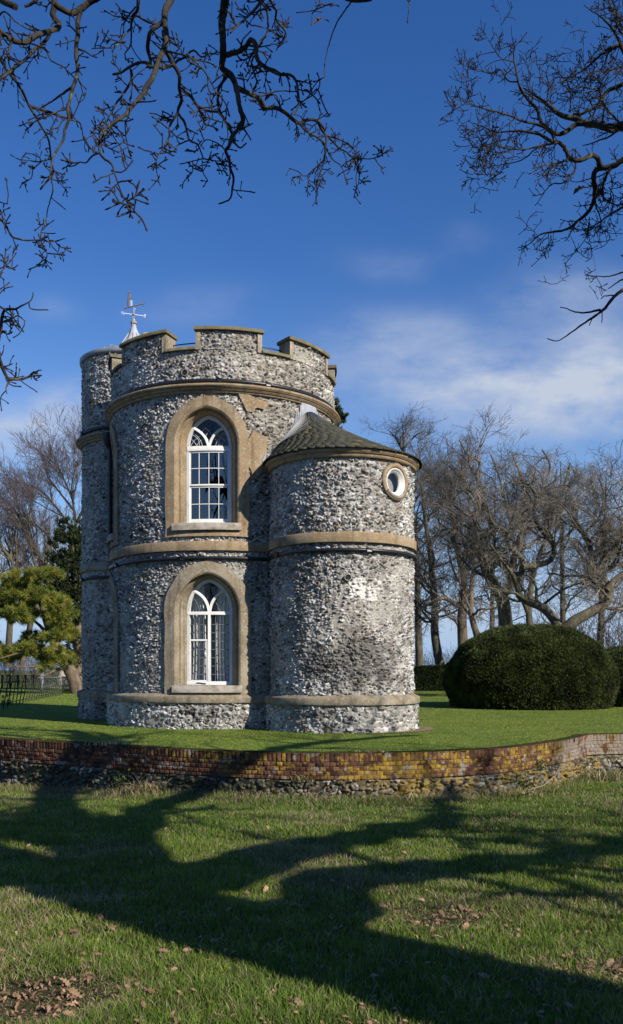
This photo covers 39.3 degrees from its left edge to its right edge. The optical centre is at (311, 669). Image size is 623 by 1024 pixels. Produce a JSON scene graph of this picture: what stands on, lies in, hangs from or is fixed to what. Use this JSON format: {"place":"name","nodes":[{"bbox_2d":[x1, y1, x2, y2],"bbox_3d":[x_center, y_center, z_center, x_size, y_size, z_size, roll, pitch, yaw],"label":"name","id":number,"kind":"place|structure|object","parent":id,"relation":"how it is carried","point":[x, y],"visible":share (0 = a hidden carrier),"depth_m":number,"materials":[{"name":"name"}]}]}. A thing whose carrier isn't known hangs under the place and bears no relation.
{"place":"outdoors","nodes":[
{"label":"outdoors","id":0,"kind":"place"},
{"bbox_2d":[0,768,622,1023],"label":"field","id":1,"kind":"structure","parent":0,"point":[27,1007],"depth_m":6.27,"materials":[{"name":"green plant"}]},
{"bbox_2d":[89,773,155,793],"bbox_3d":[-3.242,1.929,15.054,1.567,0.551,0.448,0,0,25],"label":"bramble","id":2,"kind":"object","parent":1,"relation":"on","point":[133,784],"visible":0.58,"depth_m":15.04,"materials":[{"name":"plant"}]},
{"bbox_2d":[112,776,182,795],"bbox_3d":[-2.687,1.986,14.853,1.653,0.427,0.816,0,0,0],"label":"grass tuft","id":3,"kind":"object","parent":1,"relation":"on","point":[151,786],"visible":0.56,"depth_m":14.83,"materials":[{"name":"plant"}]},
{"bbox_2d":[0,0,622,411],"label":"oak tree","id":4,"kind":"object","parent":1,"relation":"on","point":[598,122],"visible":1,"depth_m":7.17,"materials":[{"name":"brown plant"}]},
{"bbox_2d":[0,733,622,800],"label":"retaining wall","id":5,"kind":"structure","parent":1,"relation":"on","point":[80,763],"depth_m":14.70,"materials":[{"name":"brick"}]},
{"bbox_2d":[85,739,145,745],"bbox_3d":[-3.514,1.284,15.601,1.108,0.131,0.374,0,0,0],"label":"grass tuft","id":6,"kind":"object","parent":5,"relation":"on","point":[109,742],"visible":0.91,"depth_m":15.60,"materials":[{"name":"green plant"}]},
{"bbox_2d":[98,769,139,788],"bbox_3d":[-3.263,1.912,15.270,0.998,0.381,0.297,0,0,12],"label":"weed","id":7,"kind":"object","parent":5,"relation":"attached to","point":[119,779],"visible":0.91,"depth_m":15.25,"materials":[{"name":"green plant"}]},
{"bbox_2d":[290,773,315,781],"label":"grass tuft","id":8,"kind":"object","parent":5,"relation":"on","point":[303,777],"visible":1,"depth_m":13.95,"materials":[{"name":"beige plant"}]},
{"bbox_2d":[515,774,546,788],"bbox_3d":[3.758,1.940,15.157,0.726,0.342,0.278,0,0,0],"label":"weed","id":9,"kind":"object","parent":5,"relation":"on","point":[528,779],"visible":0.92,"depth_m":15.17,"materials":[{"name":"green plant"}]},
{"bbox_2d":[534,758,552,770],"bbox_3d":[4.077,1.702,15.622,0.594,0.253,0.225,0,0,0],"label":"weed","id":10,"kind":"object","parent":5,"relation":"attached to","point":[542,764],"visible":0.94,"depth_m":15.62,"materials":[{"name":"green plant"}]},
{"bbox_2d":[0,801,622,1023],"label":"leaf litter","id":11,"kind":"object","parent":1,"relation":"on","point":[22,996],"visible":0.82,"depth_m":5.00,"materials":[{"name":"brown plant"}]},
{"bbox_2d":[389,787,486,802],"bbox_3d":[2.086,2.016,14.134,1.851,0.285,0.722,0,0,-8],"label":"grass tuft","id":12,"kind":"object","parent":1,"relation":"on","point":[437,793],"visible":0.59,"depth_m":14.09,"materials":[{"name":"plant"}]},
{"bbox_2d":[480,785,558,796],"bbox_3d":[3.242,2.045,14.765,2.044,0.272,0.793,0,0,0],"label":"grass tuft","id":13,"kind":"object","parent":1,"relation":"on","point":[511,792],"visible":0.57,"depth_m":14.70,"materials":[{"name":"plant"}]},
{"bbox_2d":[528,758,574,790],"bbox_3d":[4.100,1.750,14.773,0.259,0.466,1.456,0,0,45],"label":"fallen stick","id":14,"kind":"object","parent":1,"relation":"on","point":[556,773],"visible":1,"depth_m":14.69,"materials":[{"name":"brown wood"}]},
{"bbox_2d":[577,764,622,781],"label":"grass tuft","id":15,"kind":"object","parent":1,"relation":"on","point":[606,776],"visible":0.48,"depth_m":17.26,"materials":[{"name":"beige plant"}]},
{"bbox_2d":[0,671,622,751],"bbox_3d":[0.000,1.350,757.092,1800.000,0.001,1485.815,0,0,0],"label":"lawn","id":16,"kind":"structure","parent":0,"point":[33,718],"depth_m":19.45,"materials":[{"name":"green plant"}]},
{"bbox_2d":[1,675,39,688],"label":"fence","id":17,"kind":"object","parent":16,"relation":"on","point":[19,677],"visible":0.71,"depth_m":61.99,"materials":[{"name":"metal"}]},
{"bbox_2d":[0,456,55,575],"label":"bare tree","id":18,"kind":"object","parent":16,"relation":"on","point":[2,570],"visible":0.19,"depth_m":89.95,"materials":[{"name":"brown plant"}]},
{"bbox_2d":[0,640,59,682],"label":"undergrowth","id":19,"kind":"object","parent":16,"relation":"on","point":[34,671],"visible":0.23,"depth_m":94.28,"materials":[{"name":"plant"}]},
{"bbox_2d":[0,677,65,708],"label":"estate fence","id":20,"kind":"object","parent":16,"relation":"on","point":[43,684],"visible":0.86,"depth_m":37.80,"materials":[{"name":"metal"}]},
{"bbox_2d":[0,435,80,666],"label":"bare tree","id":21,"kind":"object","parent":16,"relation":"on","point":[23,520],"visible":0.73,"depth_m":77.23,"materials":[{"name":"brown plant"}]},
{"bbox_2d":[0,399,81,648],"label":"bare tree","id":22,"kind":"object","parent":16,"relation":"on","point":[64,469],"visible":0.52,"depth_m":83.78,"materials":[{"name":"brown plant"}]},
{"bbox_2d":[0,565,82,693],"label":"pine tree","id":23,"kind":"object","parent":16,"relation":"on","point":[54,611],"visible":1,"depth_m":48.99,"materials":[{"name":"green plant"}]},
{"bbox_2d":[40,673,68,690],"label":"garden gate","id":24,"kind":"structure","parent":16,"relation":"on","point":[46,683],"depth_m":54.95,"materials":[{"name":"white paint"}]},
{"bbox_2d":[56,670,64,681],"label":"stone pillar","id":25,"kind":"structure","parent":16,"relation":"on","point":[61,674],"depth_m":81.62,"materials":[{"name":"beige stone"}]},
{"bbox_2d":[41,515,82,679],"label":"yew tree","id":26,"kind":"object","parent":16,"relation":"on","point":[72,537],"visible":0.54,"depth_m":56.58,"materials":[{"name":"green plant"}]},
{"bbox_2d":[62,676,67,692],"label":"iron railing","id":27,"kind":"object","parent":16,"relation":"on","point":[66,686],"visible":0.38,"depth_m":50.49,"materials":[{"name":"black metal"}]},
{"bbox_2d":[75,320,422,733],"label":"flint tower","id":28,"kind":"structure","parent":16,"relation":"on","point":[300,550],"depth_m":19.94,"materials":[{"name":"stone"}]},
{"bbox_2d":[107,422,118,550],"bbox_3d":[-4.839,-4.629,22.100,0.667,3.195,1.946,0,0,-13],"label":"window","id":29,"kind":"structure","parent":28,"relation":"in","point":[112,539],"depth_m":21.28,"materials":[{"name":"stone"}]},
{"bbox_2d":[107,572,118,692],"bbox_3d":[-4.839,-0.956,22.105,0.668,3.032,2.017,0,0,-13],"label":"window","id":30,"kind":"structure","parent":28,"relation":"in","point":[113,688],"depth_m":21.22,"materials":[{"name":"stone"}]},
{"bbox_2d":[122,291,145,320],"bbox_3d":[-5.064,-10.441,24.985,0.760,0.923,0.490,0,0,27],"label":"weather vane","id":31,"kind":"object","parent":28,"relation":"on","point":[129,306],"visible":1,"depth_m":25.04,"materials":[{"name":"metal"}]},
{"bbox_2d":[191,586,205,679],"bbox_3d":[-2.663,-0.725,20.435,0.373,2.450,0.129,0,0,9],"label":"curtain","id":32,"kind":"object","parent":28,"relation":"hanging from","point":[199,601],"visible":0.69,"depth_m":20.43,"materials":[{"name":"white fabric"}]},
{"bbox_2d":[165,395,249,537],"bbox_3d":[-2.387,-4.629,20.070,1.944,3.195,0.689,0,0,0],"label":"window","id":33,"kind":"structure","parent":28,"relation":"in","point":[208,420],"depth_m":19.98,"materials":[{"name":"stone"}]},
{"bbox_2d":[164,561,251,694],"bbox_3d":[-2.376,-0.956,20.069,2.015,3.032,0.687,0,0,0],"label":"window","id":34,"kind":"structure","parent":28,"relation":"in","point":[180,595],"depth_m":19.98,"materials":[{"name":"stone"}]},
{"bbox_2d":[207,515,215,518],"bbox_3d":[-2.359,-3.220,20.592,0.270,0.820,0.270,0,0,0],"label":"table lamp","id":35,"kind":"object","parent":28,"relation":"in","point":[211,517],"visible":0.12,"depth_m":20.49,"materials":[{"name":"white"}]},
{"bbox_2d":[216,587,228,680],"bbox_3d":[-2.037,-0.725,20.414,0.368,2.450,0.131,0,0,-5],"label":"curtain","id":36,"kind":"object","parent":28,"relation":"hanging from","point":[222,639],"visible":0.73,"depth_m":20.41,"materials":[{"name":"white fabric"}]},
{"bbox_2d":[382,463,407,500],"bbox_3d":[1.765,-4.080,19.037,0.817,0.810,0.305,0,0,-43],"label":"window","id":37,"kind":"structure","parent":28,"relation":"in","point":[388,481],"depth_m":19.06,"materials":[{"name":"white paint"}]},
{"bbox_2d":[334,397,348,428],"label":"cypress tree","id":38,"kind":"object","parent":16,"relation":"on","point":[339,411],"visible":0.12,"depth_m":45.86,"materials":[{"name":"green plant"}]},
{"bbox_2d":[368,725,433,733],"bbox_3d":[2.168,1.338,19.587,1.009,0.001,3.041,0,0,25],"label":"gravel strip","id":39,"kind":"object","parent":16,"relation":"on","point":[426,728],"visible":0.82,"depth_m":19.44,"materials":[{"name":"beige gravel"}]},
{"bbox_2d":[359,400,482,664],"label":"bare tree","id":40,"kind":"object","parent":16,"relation":"on","point":[418,647],"visible":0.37,"depth_m":65.65,"materials":[{"name":"brown plant"}]},
{"bbox_2d":[414,664,445,690],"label":"boundary hedge","id":41,"kind":"object","parent":16,"relation":"on","point":[428,678],"visible":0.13,"depth_m":55.93,"materials":[{"name":"green plant"}]},
{"bbox_2d":[413,643,457,664],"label":"undergrowth","id":42,"kind":"object","parent":16,"relation":"on","point":[444,655],"visible":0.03,"depth_m":80.10,"materials":[{"name":"plant"}]},
{"bbox_2d":[413,450,512,664],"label":"bare tree","id":43,"kind":"object","parent":16,"relation":"on","point":[437,650],"visible":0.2,"depth_m":59.70,"materials":[{"name":"brown plant"}]},
{"bbox_2d":[413,425,528,646],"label":"bare tree","id":44,"kind":"object","parent":16,"relation":"on","point":[461,624],"visible":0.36,"depth_m":55.87,"materials":[{"name":"brown plant"}]},
{"bbox_2d":[434,459,514,635],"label":"bare tree","id":45,"kind":"object","parent":16,"relation":"on","point":[469,603],"visible":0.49,"depth_m":51.72,"materials":[{"name":"brown plant"}]},
{"bbox_2d":[432,472,534,628],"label":"bare tree","id":46,"kind":"object","parent":16,"relation":"on","point":[491,602],"visible":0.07,"depth_m":73.93,"materials":[{"name":"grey plant"}]},
{"bbox_2d":[383,399,596,627],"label":"twisted tree","id":47,"kind":"object","parent":16,"relation":"on","point":[505,616],"visible":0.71,"depth_m":43.32,"materials":[{"name":"brown plant"}]},
{"bbox_2d":[453,446,605,623],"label":"bare tree","id":48,"kind":"object","parent":16,"relation":"on","point":[528,610],"visible":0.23,"depth_m":54.72,"materials":[{"name":"brown plant"}]},
{"bbox_2d":[440,429,622,633],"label":"twisted tree","id":49,"kind":"object","parent":16,"relation":"on","point":[518,577],"visible":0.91,"depth_m":40.89,"materials":[{"name":"brown plant"}]},
{"bbox_2d":[441,621,622,709],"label":"yew mound","id":50,"kind":"object","parent":16,"relation":"on","point":[532,666],"visible":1,"depth_m":29.60,"materials":[{"name":"green plant"}]},
{"bbox_2d":[476,589,622,648],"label":"undergrowth","id":51,"kind":"object","parent":16,"relation":"on","point":[608,642],"visible":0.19,"depth_m":47.88,"materials":[{"name":"brown plant"}]},
{"bbox_2d":[497,453,615,623],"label":"bare tree","id":52,"kind":"object","parent":16,"relation":"on","point":[564,606],"visible":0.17,"depth_m":69.87,"materials":[{"name":"brown plant"}]},
{"bbox_2d":[521,440,622,627],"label":"twisted tree","id":53,"kind":"object","parent":16,"relation":"on","point":[595,572],"visible":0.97,"depth_m":39.62,"materials":[{"name":"brown plant"}]},
{"bbox_2d":[541,446,622,644],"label":"bare tree","id":54,"kind":"object","parent":16,"relation":"on","point":[602,612],"visible":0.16,"depth_m":61.89,"materials":[{"name":"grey plant"}]},
{"bbox_2d":[562,440,622,621],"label":"bare tree","id":55,"kind":"object","parent":16,"relation":"on","point":[617,465],"visible":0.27,"depth_m":57.61,"materials":[{"name":"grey plant"}]},
{"bbox_2d":[605,645,622,706],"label":"yew mound","id":56,"kind":"object","parent":16,"relation":"on","point":[615,653],"visible":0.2,"depth_m":31.92,"materials":[{"name":"green plant"}]},
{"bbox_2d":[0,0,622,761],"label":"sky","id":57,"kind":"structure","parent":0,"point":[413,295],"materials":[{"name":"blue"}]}
]}

